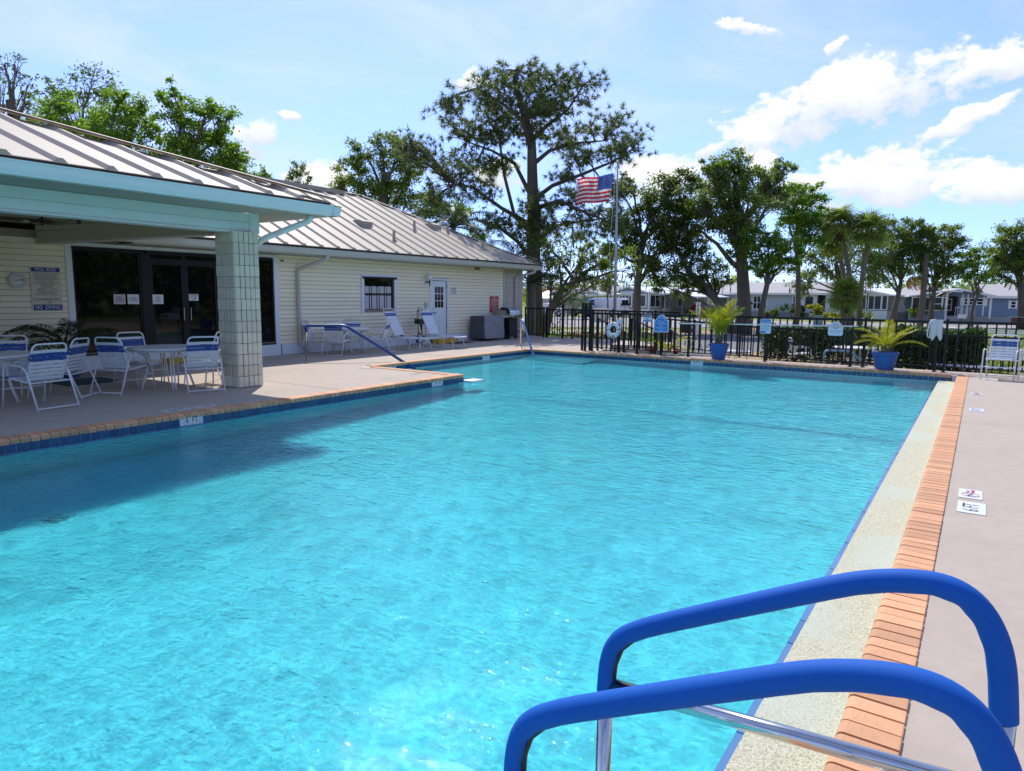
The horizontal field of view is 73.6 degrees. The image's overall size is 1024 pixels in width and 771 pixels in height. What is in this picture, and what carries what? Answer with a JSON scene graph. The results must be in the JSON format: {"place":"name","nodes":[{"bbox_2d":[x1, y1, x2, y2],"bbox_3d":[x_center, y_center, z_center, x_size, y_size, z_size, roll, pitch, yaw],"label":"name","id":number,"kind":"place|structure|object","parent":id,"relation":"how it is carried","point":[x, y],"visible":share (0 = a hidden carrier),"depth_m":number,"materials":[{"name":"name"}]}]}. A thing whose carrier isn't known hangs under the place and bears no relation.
{"place":"outdoors","nodes":[
{"label":"outdoors","id":0,"kind":"place"},
{"bbox_2d":[0,335,1023,770],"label":"pool deck","id":1,"kind":"structure","parent":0,"point":[980,545],"depth_m":8.14,"materials":[{"name":"concrete"}]},
{"bbox_2d":[0,351,29,402],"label":"patio table","id":2,"kind":"object","parent":1,"relation":"on","point":[14,356],"visible":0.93,"depth_m":10.13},
{"bbox_2d":[0,335,37,395],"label":"strap chair","id":3,"kind":"object","parent":1,"relation":"on","point":[21,363],"visible":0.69,"depth_m":11.21,"materials":[{"name":"white plastic"}]},
{"bbox_2d":[2,342,79,411],"bbox_3d":[-6.740,-0.149,9.758,0.825,0.937,0.596,4,8,24],"label":"strap chair","id":4,"kind":"object","parent":1,"relation":"on","point":[45,376],"visible":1,"depth_m":9.65,"materials":[{"name":"white plastic"}]},
{"bbox_2d":[0,318,128,380],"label":"potted palm","id":5,"kind":"object","parent":1,"relation":"on","point":[75,334],"visible":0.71,"depth_m":12.98,"materials":[{"name":"green plant"}]},
{"bbox_2d":[27,337,101,398],"bbox_3d":[-7.051,-0.284,10.765,0.825,0.937,0.596,0,7,-4],"label":"strap chair","id":6,"kind":"object","parent":1,"relation":"on","point":[77,356],"visible":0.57,"depth_m":10.76,"materials":[{"name":"white plastic"}]},
{"bbox_2d":[52,377,119,385],"bbox_3d":[-7.871,-0.077,12.627,0.900,0.010,0.950,6,9,34],"label":"floor mat","id":7,"kind":"object","parent":1,"relation":"on","point":[84,381],"visible":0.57,"depth_m":12.56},
{"bbox_2d":[89,337,155,395],"bbox_3d":[-6.476,-0.357,11.370,0.596,0.937,0.825,2,8,10],"label":"strap chair","id":8,"kind":"object","parent":1,"relation":"on","point":[122,363],"visible":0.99,"depth_m":11.15,"materials":[{"name":"white plastic"}]},
{"bbox_2d":[113,331,169,386],"bbox_3d":[-6.738,-0.494,12.396,0.825,0.937,0.596,5,9,32],"label":"strap chair","id":9,"kind":"object","parent":1,"relation":"on","point":[140,340],"visible":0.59,"depth_m":12.45,"materials":[{"name":"white plastic"}]},
{"bbox_2d":[127,344,194,390],"bbox_3d":[-5.972,-0.314,11.872,1.212,0.730,1.212,1,7,6],"label":"patio table","id":10,"kind":"object","parent":1,"relation":"on","point":[164,348],"visible":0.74,"depth_m":11.61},
{"bbox_2d":[177,336,225,393],"bbox_3d":[-5.327,-0.389,11.697,0.596,0.937,0.825,-5,9,-36],"label":"strap chair","id":11,"kind":"object","parent":1,"relation":"on","point":[209,356],"visible":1,"depth_m":11.52,"materials":[{"name":"white plastic"}]},
{"bbox_2d":[0,107,541,387],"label":"clubhouse","id":12,"kind":"structure","parent":1,"relation":"on","point":[221,242],"depth_m":14.65,"materials":[{"name":"beige"}]},
{"bbox_2d":[8,272,26,287],"bbox_3d":[-9.629,-2.054,13.334,0.038,0.310,0.310,6,9,34],"label":"wall clock","id":13,"kind":"object","parent":12,"relation":"attached to","point":[17,279],"depth_m":13.32,"materials":[{"name":"paint"}]},
{"bbox_2d":[29,266,63,310],"bbox_3d":[-9.359,-1.942,13.772,0.010,0.870,0.550,6,9,34],"label":"pool rules sign","id":14,"kind":"object","parent":12,"relation":"attached to","point":[46,288],"visible":1,"depth_m":13.77,"materials":[{"name":"beige plastic"}]},
{"bbox_2d":[71,246,144,352],"bbox_3d":[-8.731,-1.847,14.829,0.055,2.220,1.410,6,9,34],"label":"window","id":15,"kind":"structure","parent":12,"relation":"in","point":[97,275],"depth_m":14.78,"materials":[{"name":"black glass"}]},
{"bbox_2d":[148,251,183,261],"bbox_3d":[-7.986,-2.972,15.769,0.055,0.220,0.840,6,9,34],"label":"window","id":16,"kind":"structure","parent":12,"relation":"in","point":[151,257],"depth_m":15.77,"materials":[{"name":"black glass"}]},
{"bbox_2d":[148,260,187,344],"bbox_3d":[-7.970,-1.868,15.894,0.122,2.000,0.840,6,9,34],"label":"glass door","id":17,"kind":"structure","parent":12,"relation":"in","point":[169,319],"depth_m":15.92,"materials":[{"name":"black glass"}]},
{"bbox_2d":[183,254,215,263],"bbox_3d":[-7.510,-3.058,16.461,0.055,0.220,0.850,6,9,34],"label":"window","id":18,"kind":"structure","parent":12,"relation":"in","point":[186,258],"depth_m":16.46,"materials":[{"name":"black glass"}]},
{"bbox_2d":[184,262,219,344],"bbox_3d":[-7.493,-1.954,16.587,0.122,2.000,0.850,6,9,34],"label":"glass door","id":19,"kind":"structure","parent":12,"relation":"in","point":[202,315],"depth_m":16.60,"materials":[{"name":"black glass"}]},
{"bbox_2d":[259,257,274,342],"bbox_3d":[-6.551,-2.241,18.001,0.055,2.220,0.650,6,9,34],"label":"window","id":20,"kind":"structure","parent":12,"relation":"in","point":[265,267],"depth_m":18.11,"materials":[{"name":"black glass"}]},
{"bbox_2d":[364,278,392,309],"bbox_3d":[-4.191,-2.855,21.408,0.055,1.060,1.300,6,9,34],"label":"sash window","id":21,"kind":"structure","parent":12,"relation":"in","point":[378,293],"depth_m":21.42,"materials":[{"name":"white glass"}]},
{"bbox_2d":[432,281,445,337],"bbox_3d":[-2.531,-2.651,23.826,0.112,1.940,0.795,6,9,34],"label":"door","id":22,"kind":"structure","parent":12,"relation":"in","point":[438,287],"depth_m":23.82,"materials":[{"name":"white wood"}]},
{"bbox_2d":[298,320,332,354],"bbox_3d":[-5.445,-1.346,18.998,0.825,0.937,0.596,1,7,0],"label":"strap chair","id":23,"kind":"object","parent":1,"relation":"on","point":[309,334],"visible":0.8,"depth_m":18.81,"materials":[{"name":"white plastic"}]},
{"bbox_2d":[321,321,353,356],"bbox_3d":[-4.723,-1.273,18.493,0.596,0.937,0.825,2,8,9],"label":"strap chair","id":24,"kind":"object","parent":1,"relation":"on","point":[331,334],"visible":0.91,"depth_m":18.28,"materials":[{"name":"white plastic"}]},
{"bbox_2d":[341,319,362,351],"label":"strap chair","id":25,"kind":"object","parent":1,"relation":"on","point":[355,335],"visible":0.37,"depth_m":20.30,"materials":[{"name":"white plastic"}]},
{"bbox_2d":[334,327,369,354],"bbox_3d":[-4.596,-1.263,19.224,1.212,0.730,1.212,3,8,17],"label":"patio table","id":26,"kind":"object","parent":1,"relation":"on","point":[361,329],"visible":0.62,"depth_m":19.05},
{"bbox_2d":[303,324,415,368],"bbox_3d":[-3.703,-0.917,16.958,2.986,1.180,0.282,1,7,4],"label":"step rail","id":27,"kind":"object","parent":1,"relation":"on","point":[357,333],"visible":0.96,"depth_m":16.92,"materials":[{"name":"blue metal"}]},
{"bbox_2d":[363,320,395,352],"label":"strap chair","id":28,"kind":"object","parent":1,"relation":"on","point":[384,333],"visible":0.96,"depth_m":19.39,"materials":[{"name":"white plastic"}]},
{"bbox_2d":[377,308,433,350],"bbox_3d":[-3.230,-1.711,20.759,1.734,1.223,0.614,4,8,26],"label":"sun lounger","id":29,"kind":"object","parent":1,"relation":"on","point":[394,319],"visible":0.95,"depth_m":20.86,"materials":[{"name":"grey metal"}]},
{"bbox_2d":[413,308,466,348],"bbox_3d":[-2.285,-1.835,21.780,1.734,1.223,0.614,5,9,32],"label":"sun lounger","id":30,"kind":"object","parent":1,"relation":"on","point":[429,316],"visible":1,"depth_m":21.91,"materials":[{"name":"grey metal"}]},
{"bbox_2d":[0,348,968,770],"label":"pool basin","id":31,"kind":"object","parent":1,"relation":"in","point":[898,522],"visible":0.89,"depth_m":4.69,"materials":[{"name":"paint"}]},
{"bbox_2d":[0,355,936,770],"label":"water","id":32,"kind":"structure","parent":31,"relation":"in","point":[566,507],"depth_m":5.08,"materials":[{"name":"blue liquid"}]},
{"bbox_2d":[470,315,503,338],"bbox_3d":[-0.835,-1.834,25.415,0.965,1.538,1.323,6,9,34],"label":"covered grill","id":33,"kind":"object","parent":1,"relation":"on","point":[486,326],"visible":0.99,"depth_m":25.01,"materials":[{"name":"grey fabric"}]},
{"bbox_2d":[499,307,522,338],"bbox_3d":[-0.166,-2.387,26.231,0.701,1.220,1.110,6,9,34],"label":"gas grill","id":34,"kind":"object","parent":1,"relation":"on","point":[510,325],"visible":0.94,"depth_m":26.19,"materials":[{"name":"black metal"}]},
{"bbox_2d":[524,307,544,336],"bbox_3d":[0.916,-2.584,27.817,0.950,1.220,0.100,5,9,30],"label":"metal fence","id":35,"kind":"object","parent":1,"relation":"on","point":[543,308],"visible":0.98,"depth_m":27.73,"materials":[{"name":"black metal"}]},
{"bbox_2d":[545,304,564,337],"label":"metal gate","id":36,"kind":"structure","parent":1,"relation":"on","point":[561,324],"depth_m":27.29,"materials":[{"name":"black metal"}]},
{"bbox_2d":[581,303,591,350],"bbox_3d":[2.284,-1.802,21.026,0.318,1.460,0.165,1,8,7],"label":"gate post","id":37,"kind":"object","parent":1,"relation":"on","point":[584,319],"visible":0.99,"depth_m":21.01,"materials":[{"name":"black metal"}]},
{"bbox_2d":[596,318,625,352],"bbox_3d":[3.003,-1.407,20.803,1.047,1.252,0.061,8,10,44],"label":"stair rail","id":38,"kind":"object","parent":1,"relation":"on","point":[597,349],"visible":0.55,"depth_m":20.84,"materials":[{"name":"black metal"}]},
{"bbox_2d":[616,319,622,352],"bbox_3d":[3.180,-1.466,20.295,0.180,1.000,0.160,6,9,34],"label":"ring post","id":39,"kind":"object","parent":1,"relation":"on","point":[619,321],"visible":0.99,"depth_m":20.28,"materials":[{"name":"black paint"}]},
{"bbox_2d":[605,322,620,337],"bbox_3d":[2.993,-1.634,20.208,0.511,0.487,0.109,6,9,34],"label":"life ring","id":40,"kind":"object","parent":39,"relation":"hanging from","point":[618,329],"visible":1,"depth_m":20.16,"materials":[{"name":"white plastic"}]},
{"bbox_2d":[563,308,679,341],"bbox_3d":[3.921,-2.226,25.388,5.049,1.200,0.100,7,10,42],"label":"metal fence","id":41,"kind":"object","parent":1,"relation":"on","point":[618,311],"visible":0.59,"depth_m":25.56,"materials":[{"name":"black metal"}]},
{"bbox_2d":[611,341,672,353],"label":"concrete steps","id":42,"kind":"structure","parent":1,"relation":"on","point":[633,351],"depth_m":20.73,"materials":[{"name":"grey concrete"}]},
{"bbox_2d":[630,318,656,353],"bbox_3d":[3.922,-1.407,20.488,0.066,1.192,1.014,-5,9,-37],"label":"stair rail","id":43,"kind":"object","parent":42,"relation":"on","point":[631,329],"visible":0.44,"depth_m":20.51,"materials":[{"name":"black metal"}]},
{"bbox_2d":[654,315,668,354],"bbox_3d":[4.258,-1.438,19.546,0.440,1.160,0.080,6,9,34],"label":"pool use sign","id":44,"kind":"object","parent":1,"relation":"on","point":[661,324],"visible":1,"depth_m":19.49,"materials":[{"name":"blue metal"}]},
{"bbox_2d":[641,331,698,355],"bbox_3d":[4.603,-1.165,20.512,1.938,1.123,2.013,6,9,34],"label":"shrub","id":45,"kind":"object","parent":1,"relation":"on","point":[684,348],"visible":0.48,"depth_m":20.28,"materials":[{"name":"green plant"}]},
{"bbox_2d":[653,317,759,357],"bbox_3d":[6.734,-1.689,23.824,4.014,1.282,0.100,6,9,35],"label":"metal fence","id":46,"kind":"object","parent":1,"relation":"on","point":[741,329],"visible":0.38,"depth_m":23.28,"materials":[{"name":"black metal"}]},
{"bbox_2d":[688,298,745,359],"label":"potted palm","id":47,"kind":"object","parent":1,"relation":"on","point":[720,322],"visible":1,"depth_m":18.20,"materials":[{"name":"green plant"}]},
{"bbox_2d":[504,658,1021,770],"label":"ladder rail","id":48,"kind":"object","parent":1,"relation":"on","point":[972,716],"visible":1,"depth_m":1.29,"materials":[{"name":"blue metal"}]},
{"bbox_2d":[595,568,1019,770],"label":"ladder rail","id":49,"kind":"object","parent":1,"relation":"on","point":[975,605],"visible":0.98,"depth_m":1.73,"materials":[{"name":"blue metal"}]},
{"bbox_2d":[591,311,1023,371],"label":"metal fence","id":50,"kind":"object","parent":1,"relation":"on","point":[689,316],"visible":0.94,"depth_m":17.43,"materials":[{"name":"black metal"}]},
{"bbox_2d":[678,323,858,326],"bbox_3d":[6.566,-1.590,17.959,4.561,0.114,0.130,6,9,34],"label":"skimmer pole","id":51,"kind":"object","parent":50,"relation":"attached to","point":[781,325],"visible":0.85,"depth_m":17.61,"materials":[{"name":"silver metal"}]},
{"bbox_2d":[828,322,842,335],"bbox_3d":[8.019,-1.410,16.963,0.340,0.350,0.014,6,9,34],"label":"no smoking board","id":52,"kind":"object","parent":50,"relation":"attached to","point":[835,331],"visible":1,"depth_m":16.97,"materials":[{"name":"white"}]},
{"bbox_2d":[927,319,943,340],"bbox_3d":[9.674,-1.272,15.656,0.312,0.488,0.106,6,9,34],"label":"towel","id":53,"kind":"object","parent":50,"relation":"hanging from","point":[936,326],"visible":1,"depth_m":15.62,"materials":[{"name":"white fabric"}]},
{"bbox_2d":[853,319,927,370],"bbox_3d":[8.663,-0.974,16.126,1.429,1.216,1.561,-2,8,-19],"label":"potted palm","id":54,"kind":"object","parent":1,"relation":"on","point":[886,358],"visible":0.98,"depth_m":15.98,"materials":[{"name":"green plant"}]},
{"bbox_2d":[980,334,1020,381],"bbox_3d":[10.387,-0.601,14.521,0.596,0.937,0.825,7,10,42],"label":"strap chair","id":55,"kind":"object","parent":1,"relation":"on","point":[1004,342],"visible":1,"depth_m":14.62,"materials":[{"name":"white plastic"}]},
{"bbox_2d":[0,0,1023,290],"label":"sky","id":56,"kind":"structure","parent":0,"point":[910,108],"materials":[{"name":"blue"}]},
{"bbox_2d":[550,329,653,333],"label":"path","id":57,"kind":"structure","parent":0,"point":[594,329],"depth_m":44.11,"materials":[{"name":"concrete"}]},
{"bbox_2d":[591,165,717,331],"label":"dark oak","id":58,"kind":"object","parent":57,"relation":"on","point":[667,231],"visible":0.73,"depth_m":42.55,"materials":[{"name":"green plant"}]},
{"bbox_2d":[663,330,763,355],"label":"path","id":59,"kind":"structure","parent":0,"point":[734,336],"depth_m":33.85,"materials":[{"name":"concrete"}]},
{"bbox_2d":[734,223,807,335],"bbox_3d":[14.863,-6.066,39.470,4.068,6.494,2.744,0,7,-5],"label":"round oak","id":60,"kind":"object","parent":59,"relation":"on","point":[779,244],"visible":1,"depth_m":39.11,"materials":[{"name":"green plant"}]},
{"bbox_2d":[522,316,1015,327],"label":"road","id":61,"kind":"structure","parent":0,"point":[827,323],"depth_m":60.55,"materials":[{"name":"grey asphalt"}]},
{"bbox_2d":[579,298,628,316],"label":"parked van","id":62,"kind":"object","parent":61,"relation":"on","point":[622,303],"visible":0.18,"depth_m":75.14,"materials":[{"name":"white paint"}]},
{"bbox_2d":[855,214,934,324],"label":"slim oak","id":63,"kind":"object","parent":61,"relation":"on","point":[906,236],"visible":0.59,"depth_m":56.46,"materials":[{"name":"green plant"}]},
{"bbox_2d":[908,222,973,325],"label":"slim oak","id":64,"kind":"object","parent":61,"relation":"on","point":[948,270],"visible":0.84,"depth_m":56.59,"materials":[{"name":"green plant"}]},
{"bbox_2d":[955,237,1003,326],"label":"crooked oak","id":65,"kind":"object","parent":61,"relation":"on","point":[974,274],"visible":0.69,"depth_m":57.05,"materials":[{"name":"green plant"}]},
{"bbox_2d":[522,304,1023,374],"bbox_3d":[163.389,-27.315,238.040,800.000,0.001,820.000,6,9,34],"label":"ground","id":66,"kind":"structure","parent":0,"point":[677,329],"depth_m":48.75,"materials":[{"name":"green plant"}]},
{"bbox_2d":[0,52,40,118],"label":"bare oak","id":67,"kind":"object","parent":66,"relation":"on","point":[11,104],"visible":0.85,"depth_m":28.63,"materials":[{"name":"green plant"}]},
{"bbox_2d":[18,60,125,131],"bbox_3d":[-26.265,-11.154,40.707,6.338,15.474,3.406,-1,8,-10],"label":"oak","id":68,"kind":"object","parent":66,"relation":"on","point":[78,96],"visible":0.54,"depth_m":39.93,"materials":[{"name":"green plant"}]},
{"bbox_2d":[22,85,167,153],"bbox_3d":[-19.981,-8.029,31.946,7.940,11.669,4.272,2,8,11],"label":"leafy oak","id":69,"kind":"object","parent":66,"relation":"on","point":[130,117],"visible":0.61,"depth_m":31.25,"materials":[{"name":"green plant"}]},
{"bbox_2d":[134,73,255,174],"bbox_3d":[-15.129,-8.217,32.306,6.484,12.034,3.558,2,8,10],"label":"leafy oak","id":70,"kind":"object","parent":66,"relation":"on","point":[185,143],"visible":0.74,"depth_m":31.41,"materials":[{"name":"green plant"}]},
{"bbox_2d":[239,158,271,177],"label":"oak","id":71,"kind":"object","parent":66,"relation":"on","point":[263,173],"visible":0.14,"depth_m":36.84,"materials":[{"name":"green plant"}]},
{"bbox_2d":[285,160,312,184],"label":"tree","id":72,"kind":"object","parent":66,"relation":"on","point":[296,172],"visible":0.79,"depth_m":38.70,"materials":[{"name":"green plant"}]},
{"bbox_2d":[325,128,491,240],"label":"spreading oak","id":73,"kind":"object","parent":66,"relation":"on","point":[382,188],"visible":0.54,"depth_m":44.37,"materials":[{"name":"green plant"}]},
{"bbox_2d":[408,196,504,244],"bbox_3d":[-2.987,-6.038,35.412,5.033,7.127,5.239,6,9,34],"label":"feather palm","id":74,"kind":"object","parent":66,"relation":"on","point":[453,225],"visible":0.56,"depth_m":34.84,"materials":[{"name":"green plant"}]},
{"bbox_2d":[381,54,658,335],"bbox_3d":[0.441,-8.840,32.767,12.894,13.436,6.648,1,7,2],"label":"pine tree","id":75,"kind":"object","parent":66,"relation":"on","point":[535,221],"visible":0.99,"depth_m":31.98,"materials":[{"name":"green plant"}]},
{"bbox_2d":[488,232,555,281],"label":"feather palm","id":76,"kind":"object","parent":66,"relation":"on","point":[519,251],"visible":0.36,"depth_m":30.05,"materials":[{"name":"green plant"}]},
{"bbox_2d":[523,256,566,335],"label":"feather palm","id":77,"kind":"object","parent":66,"relation":"on","point":[531,288],"visible":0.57,"depth_m":29.61,"materials":[{"name":"green plant"}]},
{"bbox_2d":[559,291,588,318],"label":"feather palm","id":78,"kind":"object","parent":66,"relation":"on","point":[576,297],"visible":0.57,"depth_m":66.23,"materials":[{"name":"green plant"}]},
{"bbox_2d":[548,286,622,307],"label":"mobile home","id":79,"kind":"object","parent":66,"relation":"on","point":[594,294],"visible":0.25,"depth_m":89.47,"materials":[{"name":"beige metal"}]},
{"bbox_2d":[540,236,646,332],"bbox_3d":[4.310,-5.728,38.111,6.713,6.105,3.358,0,7,-1],"label":"tree","id":80,"kind":"object","parent":66,"relation":"on","point":[578,273],"visible":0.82,"depth_m":37.53,"materials":[{"name":"green plant"}]},
{"bbox_2d":[548,331,677,339],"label":"bed plants","id":81,"kind":"object","parent":66,"relation":"on","point":[576,336],"visible":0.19,"depth_m":36.09,"materials":[{"name":"green plant"}]},
{"bbox_2d":[609,160,618,339],"bbox_3d":[4.248,-5.386,28.537,0.382,7.756,0.134,1,7,0],"label":"flagpole","id":82,"kind":"object","parent":66,"relation":"on","point":[615,267],"visible":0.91,"depth_m":28.47,"materials":[{"name":"grey metal"}]},
{"bbox_2d":[575,173,613,205],"bbox_3d":[3.378,-8.039,28.071,1.583,1.316,0.203,1,7,4],"label":"national flag","id":83,"kind":"object","parent":82,"relation":"attached to","point":[593,189],"visible":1,"depth_m":28.08,"materials":[{"name":"multicoloured fabric"}]},
{"bbox_2d":[612,286,697,316],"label":"mobile home","id":84,"kind":"object","parent":66,"relation":"on","point":[627,293],"visible":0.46,"depth_m":78.64,"materials":[{"name":"grey"}]},
{"bbox_2d":[644,227,736,332],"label":"leaning oak","id":85,"kind":"object","parent":66,"relation":"on","point":[697,280],"visible":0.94,"depth_m":42.51,"materials":[{"name":"green plant"}]},
{"bbox_2d":[650,292,731,317],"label":"carport home","id":86,"kind":"object","parent":66,"relation":"on","point":[681,305],"visible":0.41,"depth_m":79.98,"materials":[{"name":"grey"}]},
{"bbox_2d":[677,147,799,334],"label":"oak","id":87,"kind":"object","parent":66,"relation":"on","point":[734,189],"visible":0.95,"depth_m":40.47,"materials":[{"name":"green plant"}]},
{"bbox_2d":[717,282,795,316],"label":"mobile home","id":88,"kind":"object","parent":66,"relation":"on","point":[779,294],"visible":0.41,"depth_m":78.31,"materials":[{"name":"grey"}]},
{"bbox_2d":[522,270,1013,305],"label":"woods","id":89,"kind":"object","parent":66,"relation":"on","point":[959,284],"visible":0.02,"depth_m":160.13,"materials":[{"name":"green wood"}]},
{"bbox_2d":[775,302,806,316],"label":"shrub","id":90,"kind":"object","parent":66,"relation":"on","point":[791,310],"visible":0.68,"depth_m":73.19,"materials":[{"name":"green plant"}]},
{"bbox_2d":[766,180,833,324],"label":"round oak","id":91,"kind":"object","parent":66,"relation":"on","point":[805,222],"visible":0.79,"depth_m":44.63,"materials":[{"name":"green plant"}]},
{"bbox_2d":[793,282,869,318],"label":"mobile home","id":92,"kind":"object","parent":66,"relation":"on","point":[817,296],"visible":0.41,"depth_m":73.70,"materials":[{"name":"white"}]},
{"bbox_2d":[814,222,852,294],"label":"cabbage palm","id":93,"kind":"object","parent":66,"relation":"on","point":[833,248],"visible":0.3,"depth_m":45.77,"materials":[{"name":"green plant"}]},
{"bbox_2d":[698,350,976,372],"bbox_3d":[10.172,-0.989,25.210,11.655,0.001,7.360,6,9,34],"label":"gravel bed","id":94,"kind":"object","parent":66,"relation":"on","point":[759,358],"depth_m":24.73,"materials":[{"name":"grey gravel"}]},
{"bbox_2d":[759,323,850,362],"bbox_3d":[10.284,-1.531,23.930,3.050,1.440,1.381,2,8,7],"label":"clipped hedge","id":95,"kind":"object","parent":94,"relation":"on","point":[819,339],"visible":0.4,"depth_m":23.59,"materials":[{"name":"green plant"}]},
{"bbox_2d":[846,325,878,361],"bbox_3d":[12.271,-1.467,23.938,0.891,1.339,1.142,1,7,0],"label":"clipped hedge","id":96,"kind":"object","parent":94,"relation":"on","point":[861,338],"visible":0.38,"depth_m":23.70,"materials":[{"name":"green plant"}]},
{"bbox_2d":[818,202,861,328],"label":"cabbage palm","id":97,"kind":"object","parent":66,"relation":"on","point":[836,227],"visible":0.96,"depth_m":42.86,"materials":[{"name":"green plant"}]},
{"bbox_2d":[784,231,899,300],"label":"mossy oak","id":98,"kind":"object","parent":66,"relation":"on","point":[821,268],"visible":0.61,"depth_m":54.92,"materials":[{"name":"green plant"}]},
{"bbox_2d":[821,273,865,324],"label":"cabbage palm","id":99,"kind":"object","parent":66,"relation":"on","point":[845,302],"visible":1,"depth_m":41.27,"materials":[{"name":"green plant"}]},
{"bbox_2d":[844,206,894,327],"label":"cabbage palm","id":100,"kind":"object","parent":66,"relation":"on","point":[871,224],"visible":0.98,"depth_m":41.75,"materials":[{"name":"green plant"}]},
{"bbox_2d":[824,285,940,319],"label":"mobile home","id":101,"kind":"object","parent":66,"relation":"on","point":[879,302],"visible":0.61,"depth_m":70.62,"materials":[{"name":"white"}]},
{"bbox_2d":[766,327,1023,374],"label":"metal fence","id":102,"kind":"object","parent":66,"relation":"on","point":[919,334],"visible":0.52,"depth_m":19.83,"materials":[{"name":"black metal"}]},
{"bbox_2d":[898,239,956,325],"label":"queen palm","id":103,"kind":"object","parent":66,"relation":"on","point":[923,292],"visible":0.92,"depth_m":56.15,"materials":[{"name":"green plant"}]},
{"bbox_2d":[888,323,989,372],"bbox_3d":[12.639,-1.099,20.445,2.661,1.546,1.480,4,8,25],"label":"clipped hedge","id":104,"kind":"object","parent":66,"relation":"on","point":[962,331],"visible":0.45,"depth_m":20.04,"materials":[{"name":"green plant"}]},
{"bbox_2d":[904,284,1017,323],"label":"mobile home","id":105,"kind":"object","parent":66,"relation":"on","point":[996,302],"visible":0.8,"depth_m":65.08,"materials":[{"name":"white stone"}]},
{"bbox_2d":[982,218,1023,328],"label":"edge oak","id":106,"kind":"object","parent":66,"relation":"on","point":[1007,261],"visible":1,"depth_m":53.02,"materials":[{"name":"green plant"}]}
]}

